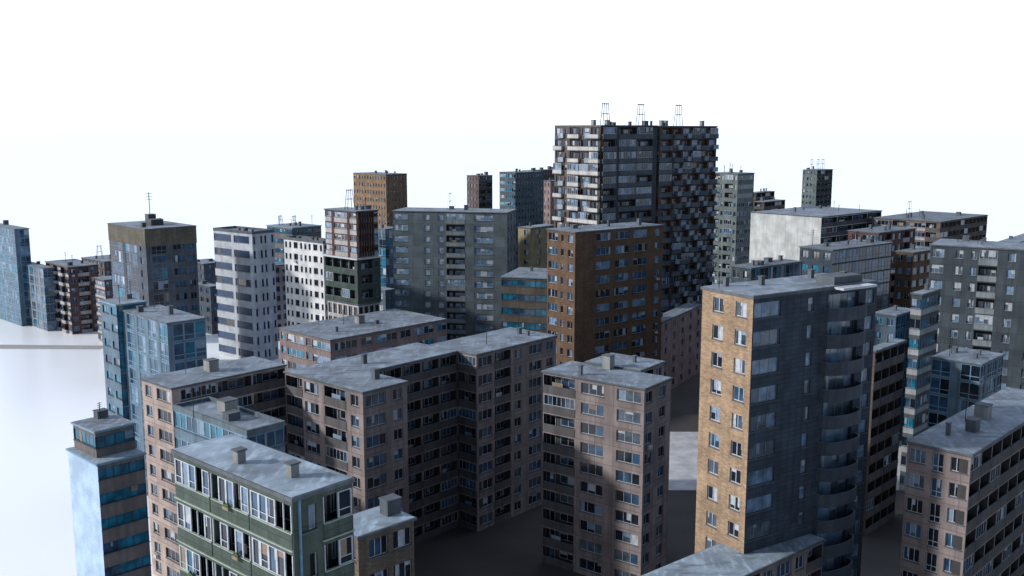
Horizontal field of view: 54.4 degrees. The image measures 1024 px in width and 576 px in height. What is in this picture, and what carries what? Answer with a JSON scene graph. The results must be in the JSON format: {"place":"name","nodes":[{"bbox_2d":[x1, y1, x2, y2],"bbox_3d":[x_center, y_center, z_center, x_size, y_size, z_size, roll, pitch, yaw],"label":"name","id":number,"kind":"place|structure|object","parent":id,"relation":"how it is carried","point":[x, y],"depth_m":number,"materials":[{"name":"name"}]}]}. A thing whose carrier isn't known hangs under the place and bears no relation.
{"place":"outdoors","nodes":[
{"label":"outdoors","id":0,"kind":"place"},
{"bbox_2d":[0,345,102,348],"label":"service road","id":1,"kind":"structure","parent":0,"point":[50,347],"depth_m":287.66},
{"bbox_2d":[0,133,1023,575],"bbox_3d":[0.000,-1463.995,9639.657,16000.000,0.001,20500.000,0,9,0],"label":"ground","id":2,"kind":"structure","parent":0,"point":[62,197],"depth_m":1092.93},
{"bbox_2d":[0,220,33,325],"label":"glass office block","id":3,"kind":"structure","parent":2,"relation":"on","point":[15,255],"depth_m":319.24,"materials":[{"name":"glass"}]},
{"bbox_2d":[0,228,30,325],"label":"window frames","id":4,"kind":"structure","parent":3,"relation":"in","point":[0,228],"depth_m":320.22,"materials":[{"name":"concrete"}]},
{"bbox_2d":[0,228,33,324],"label":"window panes","id":5,"kind":"structure","parent":3,"relation":"in","point":[26,258],"depth_m":320.06,"materials":[{"name":"teal glass"}]},
{"bbox_2d":[25,261,58,330],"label":"grey glass low block","id":6,"kind":"structure","parent":2,"relation":"on","point":[41,287],"depth_m":312.00,"materials":[{"name":"concrete"}]},
{"bbox_2d":[26,266,58,329],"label":"window panes","id":7,"kind":"structure","parent":6,"relation":"in","point":[49,280],"depth_m":311.50,"materials":[{"name":"blue glass"}]},
{"bbox_2d":[26,265,58,330],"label":"window frames","id":8,"kind":"structure","parent":6,"relation":"in","point":[26,265],"depth_m":311.50,"materials":[{"name":"concrete"}]},
{"bbox_2d":[45,252,98,334],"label":"maroon apartment block","id":9,"kind":"structure","parent":2,"relation":"on","point":[75,300],"depth_m":307.87,"materials":[{"name":"brick"}]},
{"bbox_2d":[52,266,97,330],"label":"window panes","id":10,"kind":"structure","parent":9,"relation":"in","point":[94,268],"depth_m":307.50,"materials":[{"name":"black glass"}]},
{"bbox_2d":[81,247,110,276],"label":"dark slab block","id":11,"kind":"structure","parent":2,"relation":"on","point":[104,263],"depth_m":366.18,"materials":[{"name":"concrete"}]},
{"bbox_2d":[94,276,112,342],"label":"maroon low block","id":12,"kind":"structure","parent":2,"relation":"on","point":[103,287],"depth_m":291.85,"materials":[{"name":"brick"}]},
{"bbox_2d":[66,402,151,575],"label":"ribbon window office block","id":13,"kind":"structure","parent":2,"relation":"on","point":[106,458],"depth_m":123.50,"materials":[{"name":"blue concrete"}]},
{"bbox_2d":[74,428,149,575],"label":"window panes","id":14,"kind":"structure","parent":13,"relation":"in","point":[110,439],"depth_m":123.18,"materials":[{"name":"teal glass"}]},
{"bbox_2d":[73,429,151,575],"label":"window frames","id":15,"kind":"structure","parent":13,"relation":"in","point":[129,429],"depth_m":123.36,"materials":[{"name":"concrete"}]},
{"bbox_2d":[98,281,206,495],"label":"teal glass tower block","id":16,"kind":"structure","parent":2,"relation":"on","point":[140,339],"depth_m":168.48,"materials":[{"name":"glass"}]},
{"bbox_2d":[103,305,205,488],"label":"window panes","id":17,"kind":"structure","parent":16,"relation":"in","point":[199,326],"depth_m":166.70,"materials":[{"name":"blue glass"}]},
{"bbox_2d":[102,304,206,494],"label":"window frames","id":18,"kind":"structure","parent":16,"relation":"in","point":[194,333],"depth_m":165.64,"materials":[{"name":"metal"}]},
{"bbox_2d":[107,192,199,315],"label":"dark crowned tower block","id":19,"kind":"structure","parent":2,"relation":"on","point":[152,253],"depth_m":247.98,"materials":[{"name":"concrete"}]},
{"bbox_2d":[110,241,196,311],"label":"window panes","id":20,"kind":"structure","parent":19,"relation":"in","point":[160,298],"depth_m":248.66,"materials":[{"name":"blue glass"}]},
{"bbox_2d":[109,235,197,311],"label":"window frames","id":21,"kind":"structure","parent":19,"relation":"in","point":[193,235],"depth_m":248.72,"materials":[{"name":"concrete"}]},
{"bbox_2d":[197,258,215,283],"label":"grey infill block","id":22,"kind":"structure","parent":2,"relation":"on","point":[206,269],"depth_m":335.21,"materials":[{"name":"concrete"}]},
{"bbox_2d":[198,280,217,334],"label":"grey infill block","id":23,"kind":"structure","parent":2,"relation":"on","point":[208,301],"depth_m":306.29,"materials":[{"name":"concrete"}]},
{"bbox_2d":[139,351,287,575],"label":"pink apartment block","id":24,"kind":"structure","parent":2,"relation":"on","point":[255,383],"depth_m":137.48,"materials":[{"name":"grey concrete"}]},
{"bbox_2d":[145,371,278,575],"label":"window frames","id":25,"kind":"structure","parent":24,"relation":"in","point":[272,371],"depth_m":136.25,"materials":[{"name":"concrete"}]},
{"bbox_2d":[147,370,278,575],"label":"window panes","id":26,"kind":"structure","parent":24,"relation":"in","point":[272,375],"depth_m":136.49,"materials":[{"name":"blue glass"}]},
{"bbox_2d":[213,226,278,359],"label":"white ribbon window block","id":27,"kind":"structure","parent":2,"relation":"on","point":[245,273],"depth_m":269.71,"materials":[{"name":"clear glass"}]},
{"bbox_2d":[214,233,276,356],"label":"window panes","id":28,"kind":"structure","parent":27,"relation":"in","point":[244,239],"depth_m":270.71,"materials":[{"name":"blue glass"}]},
{"bbox_2d":[215,233,277,356],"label":"window frames","id":29,"kind":"structure","parent":27,"relation":"in","point":[216,233],"depth_m":270.54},
{"bbox_2d":[275,262,286,340],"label":"grey block","id":30,"kind":"structure","parent":2,"relation":"on","point":[281,295],"depth_m":295.91,"materials":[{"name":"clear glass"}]},
{"bbox_2d":[266,215,321,262],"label":"teal brown tower block","id":31,"kind":"structure","parent":2,"relation":"on","point":[295,228],"depth_m":316.59,"materials":[{"name":"blue concrete"}]},
{"bbox_2d":[283,235,327,325],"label":"white rendered block","id":32,"kind":"structure","parent":2,"relation":"on","point":[306,300],"depth_m":247.63,"materials":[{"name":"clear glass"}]},
{"bbox_2d":[286,242,327,325],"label":"window panes","id":33,"kind":"structure","parent":32,"relation":"in","point":[295,243],"depth_m":247.75,"materials":[{"name":"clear glass"}]},
{"bbox_2d":[353,170,406,226],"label":"tan brick tower","id":34,"kind":"structure","parent":2,"relation":"on","point":[384,193],"depth_m":403.77,"materials":[{"name":"brown brick"}]},
{"bbox_2d":[354,175,405,223],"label":"window panes","id":35,"kind":"structure","parent":34,"relation":"in","point":[360,175],"depth_m":403.61,"materials":[{"name":"black glass"}]},
{"bbox_2d":[283,323,557,543],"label":"stepped apartment complex","id":36,"kind":"structure","parent":2,"relation":"on","point":[441,437],"depth_m":152.59,"materials":[{"name":"brown concrete"}]},
{"bbox_2d":[291,341,551,533],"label":"window panes","id":37,"kind":"structure","parent":36,"relation":"in","point":[379,397],"depth_m":153.45,"materials":[{"name":"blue glass"}]},
{"bbox_2d":[290,343,553,532],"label":"window frames","id":38,"kind":"structure","parent":36,"relation":"in","point":[539,343],"depth_m":153.72,"materials":[{"name":"plastic"}]},
{"bbox_2d":[392,192,516,340],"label":"blue grey slab block","id":39,"kind":"structure","parent":2,"relation":"on","point":[452,264],"depth_m":275.13,"materials":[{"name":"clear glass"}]},
{"bbox_2d":[393,214,492,339],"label":"window panes","id":40,"kind":"structure","parent":39,"relation":"in","point":[486,217],"depth_m":275.51,"materials":[{"name":"grey glass"}]},
{"bbox_2d":[393,213,514,337],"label":"window frames","id":41,"kind":"structure","parent":39,"relation":"in","point":[401,213],"depth_m":275.44,"materials":[{"name":"concrete"}]},
{"bbox_2d":[466,172,492,208],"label":"dark tower","id":42,"kind":"structure","parent":2,"relation":"on","point":[479,190],"depth_m":451.90,"materials":[{"name":"brown concrete"}]},
{"bbox_2d":[500,267,546,332],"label":"teal ribbon office block","id":43,"kind":"structure","parent":2,"relation":"on","point":[524,296],"depth_m":237.58,"materials":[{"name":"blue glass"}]},
{"bbox_2d":[502,280,546,329],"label":"window panes","id":44,"kind":"structure","parent":43,"relation":"in","point":[504,282],"depth_m":237.56,"materials":[{"name":"blue glass"}]},
{"bbox_2d":[546,218,664,365],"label":"brown brick tower block","id":45,"kind":"structure","parent":2,"relation":"on","point":[604,288],"depth_m":219.12,"materials":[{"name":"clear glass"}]},
{"bbox_2d":[549,229,658,365],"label":"window panes","id":46,"kind":"structure","parent":45,"relation":"in","point":[603,236],"depth_m":219.98,"materials":[{"name":"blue glass"}]},
{"bbox_2d":[548,229,659,357],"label":"window frames","id":47,"kind":"structure","parent":45,"relation":"in","point":[645,229],"depth_m":220.16,"materials":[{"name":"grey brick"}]},
{"bbox_2d":[541,353,672,575],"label":"balcony apartment block","id":48,"kind":"structure","parent":2,"relation":"on","point":[606,441],"depth_m":137.28,"materials":[{"name":"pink concrete"}]},
{"bbox_2d":[544,368,663,575],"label":"window panes","id":49,"kind":"structure","parent":48,"relation":"in","point":[586,388],"depth_m":136.99,"materials":[{"name":"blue glass"}]},
{"bbox_2d":[544,367,665,575],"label":"window frames","id":50,"kind":"structure","parent":48,"relation":"in","point":[596,415],"depth_m":136.59,"materials":[{"name":"concrete"}]},
{"bbox_2d":[552,103,718,312],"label":"apartment building","id":51,"kind":"structure","parent":2,"relation":"on","point":[663,172],"depth_m":256.46,"materials":[{"name":"concrete"}]},
{"bbox_2d":[553,128,717,305],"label":"window panes","id":52,"kind":"structure","parent":51,"relation":"in","point":[610,155],"depth_m":255.36,"materials":[{"name":"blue glass"}]},
{"bbox_2d":[555,127,718,312],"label":"window frames","id":53,"kind":"structure","parent":51,"relation":"in","point":[604,127],"depth_m":254.74,"materials":[{"name":"concrete"}]},
{"bbox_2d":[414,490,904,575],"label":"asphalt yard","id":54,"kind":"structure","parent":2,"relation":"on","point":[512,546],"depth_m":149.75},
{"bbox_2d":[172,389,285,452],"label":"teal office block","id":55,"kind":"structure","parent":54,"relation":"on","point":[202,419],"depth_m":103.94,"materials":[{"name":"blue concrete"}]},
{"bbox_2d":[175,412,282,447],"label":"window panes","id":56,"kind":"structure","parent":55,"relation":"in","point":[279,433],"depth_m":102.85,"materials":[{"name":"blue glass"}]},
{"bbox_2d":[173,411,285,447],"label":"window frames","id":57,"kind":"structure","parent":55,"relation":"in","point":[265,434],"depth_m":103.57,"materials":[{"name":"concrete"}]},
{"bbox_2d":[170,434,354,575],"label":"green balcony apartment block","id":58,"kind":"structure","parent":54,"relation":"on","point":[245,507],"depth_m":57.10,"materials":[{"name":"teal concrete"}]},
{"bbox_2d":[174,458,352,575],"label":"window frames","id":59,"kind":"structure","parent":58,"relation":"in","point":[338,509],"depth_m":57.30,"materials":[{"name":"plastic"}]},
{"bbox_2d":[176,460,351,575],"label":"window panes","id":60,"kind":"structure","parent":58,"relation":"in","point":[344,497],"depth_m":56.90,"materials":[{"name":"teal glass"}]},
{"bbox_2d":[353,493,416,575],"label":"corner shop block","id":61,"kind":"structure","parent":54,"relation":"on","point":[384,538],"depth_m":82.93,"materials":[{"name":"concrete"}]},
{"bbox_2d":[354,527,409,575],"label":"window panes","id":62,"kind":"structure","parent":61,"relation":"in","point":[403,570],"depth_m":82.88,"materials":[{"name":"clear glass"}]},
{"bbox_2d":[695,269,878,575],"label":"tan brick tower block","id":63,"kind":"structure","parent":54,"relation":"on","point":[785,387],"depth_m":107.72,"materials":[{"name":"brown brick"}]},
{"bbox_2d":[707,290,871,575],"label":"window panes","id":64,"kind":"structure","parent":63,"relation":"in","point":[763,528],"depth_m":107.52,"materials":[{"name":"blue glass"}]},
{"bbox_2d":[705,289,874,575],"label":"window frames","id":65,"kind":"structure","parent":63,"relation":"in","point":[719,311],"depth_m":106.71,"materials":[{"name":"metal"}]},
{"bbox_2d":[670,372,699,431],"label":"asphalt yard","id":66,"kind":"structure","parent":2,"relation":"on","point":[684,414],"depth_m":226.21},
{"bbox_2d":[322,189,382,318],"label":"stacked mixed use tower","id":67,"kind":"structure","parent":66,"relation":"on","point":[352,271],"depth_m":220.12,"materials":[{"name":"pink concrete"}]},
{"bbox_2d":[325,211,377,318],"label":"window panes","id":68,"kind":"structure","parent":67,"relation":"in","point":[344,291],"depth_m":220.84,"materials":[{"name":"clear glass"}]},
{"bbox_2d":[325,211,378,318],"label":"window frames","id":69,"kind":"structure","parent":67,"relation":"in","point":[330,211],"depth_m":220.24,"materials":[{"name":"concrete"}]},
{"bbox_2d":[278,309,447,370],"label":"brown low slab block","id":70,"kind":"structure","parent":66,"relation":"on","point":[309,343],"depth_m":199.58,"materials":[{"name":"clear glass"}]},
{"bbox_2d":[282,324,445,368],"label":"window panes","id":71,"kind":"structure","parent":70,"relation":"in","point":[390,336],"depth_m":197.47,"materials":[{"name":"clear glass"}]},
{"bbox_2d":[378,224,393,287],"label":"blue infill block","id":72,"kind":"structure","parent":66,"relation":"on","point":[385,240],"depth_m":303.44,"materials":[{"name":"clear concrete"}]},
{"bbox_2d":[378,230,393,287],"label":"window panes","id":73,"kind":"structure","parent":72,"relation":"in","point":[390,271],"depth_m":303.47,"materials":[{"name":"blue glass"}]},
{"bbox_2d":[380,287,395,310],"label":"steel block","id":74,"kind":"structure","parent":66,"relation":"on","point":[387,302],"depth_m":239.40,"materials":[{"name":"grey concrete"}]},
{"bbox_2d":[517,223,553,267],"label":"yellow apartment block","id":75,"kind":"structure","parent":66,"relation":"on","point":[532,245],"depth_m":288.96,"materials":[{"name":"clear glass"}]},
{"bbox_2d":[544,178,553,224],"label":"pink tower","id":76,"kind":"structure","parent":66,"relation":"on","point":[548,200],"depth_m":380.52,"materials":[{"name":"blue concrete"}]},
{"bbox_2d":[660,303,701,388],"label":"pink apartment block","id":77,"kind":"structure","parent":66,"relation":"on","point":[680,346],"depth_m":245.64,"materials":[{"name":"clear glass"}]},
{"bbox_2d":[893,244,930,307],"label":"orange brick block","id":78,"kind":"structure","parent":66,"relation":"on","point":[912,269],"depth_m":226.35,"materials":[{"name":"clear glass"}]},
{"bbox_2d":[896,253,929,307],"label":"window panes","id":79,"kind":"structure","parent":78,"relation":"in","point":[914,284],"depth_m":226.35,"materials":[{"name":"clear glass"}]},
{"bbox_2d":[712,164,753,284],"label":"green apartment tower","id":80,"kind":"structure","parent":2,"relation":"on","point":[733,207],"depth_m":333.93,"materials":[{"name":"blue concrete"}]},
{"bbox_2d":[712,175,753,283],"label":"window panes","id":81,"kind":"structure","parent":80,"relation":"in","point":[739,177],"depth_m":333.71,"materials":[{"name":"grey glass"}]},
{"bbox_2d":[641,534,825,575],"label":"slab block","id":82,"kind":"structure","parent":2,"relation":"on","point":[801,556],"depth_m":105.11,"materials":[{"name":"grey concrete"}]},
{"bbox_2d":[754,197,784,210],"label":"dark slab block","id":83,"kind":"structure","parent":2,"relation":"on","point":[762,204],"depth_m":424.58,"materials":[{"name":"concrete"}]},
{"bbox_2d":[668,432,901,489],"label":"concrete court","id":84,"kind":"object","parent":2,"relation":"on","point":[683,454],"depth_m":188.64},
{"bbox_2d":[730,255,803,282],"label":"olive back block","id":85,"kind":"structure","parent":84,"relation":"on","point":[771,268],"depth_m":195.90,"materials":[{"name":"grey concrete"}]},
{"bbox_2d":[734,263,801,280],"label":"window panes","id":86,"kind":"structure","parent":85,"relation":"in","point":[796,267],"depth_m":196.66,"materials":[{"name":"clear glass"}]},
{"bbox_2d":[874,305,909,440],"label":"blue office block","id":87,"kind":"structure","parent":84,"relation":"on","point":[894,321],"depth_m":196.23,"materials":[{"name":"concrete"}]},
{"bbox_2d":[876,313,909,438],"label":"window panes","id":88,"kind":"structure","parent":87,"relation":"in","point":[906,316],"depth_m":197.50,"materials":[{"name":"blue glass"}]},
{"bbox_2d":[899,284,941,490],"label":"striped office block","id":89,"kind":"structure","parent":84,"relation":"on","point":[924,323],"depth_m":171.03,"materials":[{"name":"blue concrete"}]},
{"bbox_2d":[900,295,938,483],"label":"window panes","id":90,"kind":"structure","parent":89,"relation":"in","point":[933,319],"depth_m":171.11,"materials":[{"name":"blue glass"}]},
{"bbox_2d":[900,295,939,485],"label":"window frames","id":91,"kind":"structure","parent":89,"relation":"in","point":[935,295],"depth_m":170.84,"materials":[{"name":"concrete"}]},
{"bbox_2d":[749,205,882,262],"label":"bare concrete block","id":92,"kind":"structure","parent":2,"relation":"on","point":[786,233],"depth_m":312.16,"materials":[{"name":"grey concrete"}]},
{"bbox_2d":[801,159,832,206],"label":"green tower","id":93,"kind":"structure","parent":2,"relation":"on","point":[816,187],"depth_m":482.27,"materials":[{"name":"blue concrete"}]},
{"bbox_2d":[799,230,893,310],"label":"dark teal slab block","id":94,"kind":"structure","parent":2,"relation":"on","point":[869,258],"depth_m":213.84,"materials":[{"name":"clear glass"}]},
{"bbox_2d":[802,244,891,310],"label":"window panes","id":95,"kind":"structure","parent":94,"relation":"in","point":[875,250],"depth_m":215.38,"materials":[{"name":"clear glass"}]},
{"bbox_2d":[802,244,891,310],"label":"window frames","id":96,"kind":"structure","parent":94,"relation":"in","point":[859,256],"depth_m":214.83,"materials":[{"name":"concrete"}]},
{"bbox_2d":[847,219,916,267],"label":"pink flat roof block","id":97,"kind":"structure","parent":2,"relation":"on","point":[901,238],"depth_m":246.86,"materials":[{"name":"concrete"}]},
{"bbox_2d":[863,333,906,535],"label":"brown balcony slab block","id":98,"kind":"structure","parent":2,"relation":"on","point":[884,423],"depth_m":155.50,"materials":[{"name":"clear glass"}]},
{"bbox_2d":[867,345,900,510],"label":"window panes","id":99,"kind":"structure","parent":98,"relation":"in","point":[870,503],"depth_m":158.65,"materials":[{"name":"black glass"}]},
{"bbox_2d":[873,201,987,247],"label":"brown far slab block","id":100,"kind":"structure","parent":2,"relation":"on","point":[931,226],"depth_m":311.37,"materials":[{"name":"stone"}]},
{"bbox_2d":[878,220,982,245],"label":"window panes","id":101,"kind":"structure","parent":100,"relation":"in","point":[945,234],"depth_m":306.38,"materials":[{"name":"grey glass"}]},
{"bbox_2d":[899,387,1023,575],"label":"pink balcony apartment block","id":102,"kind":"structure","parent":2,"relation":"on","point":[963,511],"depth_m":109.32,"materials":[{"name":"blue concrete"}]},
{"bbox_2d":[902,448,1023,575],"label":"window frames","id":103,"kind":"structure","parent":102,"relation":"in","point":[913,486],"depth_m":108.05,"materials":[{"name":"plastic"}]},
{"bbox_2d":[903,448,1023,575],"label":"window panes","id":104,"kind":"structure","parent":102,"relation":"in","point":[955,463],"depth_m":108.26,"materials":[{"name":"blue glass"}]},
{"bbox_2d":[927,337,1004,428],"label":"glass office block","id":105,"kind":"structure","parent":2,"relation":"on","point":[959,375],"depth_m":157.80,"materials":[{"name":"concrete"}]},
{"bbox_2d":[927,359,1002,427],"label":"window frames","id":106,"kind":"structure","parent":105,"relation":"in","point":[940,371],"depth_m":157.86,"materials":[{"name":"metal"}]},
{"bbox_2d":[928,357,1002,426],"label":"window panes","id":107,"kind":"structure","parent":105,"relation":"in","point":[936,364],"depth_m":157.98,"materials":[{"name":"blue glass"}]},
{"bbox_2d":[928,231,1023,389],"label":"blue grey slab block","id":108,"kind":"structure","parent":2,"relation":"on","point":[979,283],"depth_m":188.39,"materials":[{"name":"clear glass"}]},
{"bbox_2d":[929,248,1023,389],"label":"window frames","id":109,"kind":"structure","parent":108,"relation":"in","point":[935,248],"depth_m":188.87,"materials":[{"name":"concrete"}]},
{"bbox_2d":[931,248,1023,388],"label":"window panes","id":110,"kind":"structure","parent":108,"relation":"in","point":[1011,256],"depth_m":188.61,"materials":[{"name":"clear glass"}]},
{"bbox_2d":[0,0,1023,133],"label":"sky","id":111,"kind":"structure","parent":0,"point":[67,66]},
{"bbox_2d":[500,168,543,268],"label":"teal tower","id":112,"kind":"structure","parent":0,"point":[521,192],"depth_m":423.97,"materials":[{"name":"blue concrete"}]},
{"bbox_2d":[500,173,541,267],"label":"window panes","id":113,"kind":"structure","parent":112,"relation":"in","point":[501,175],"depth_m":423.81,"materials":[{"name":"blue glass"}]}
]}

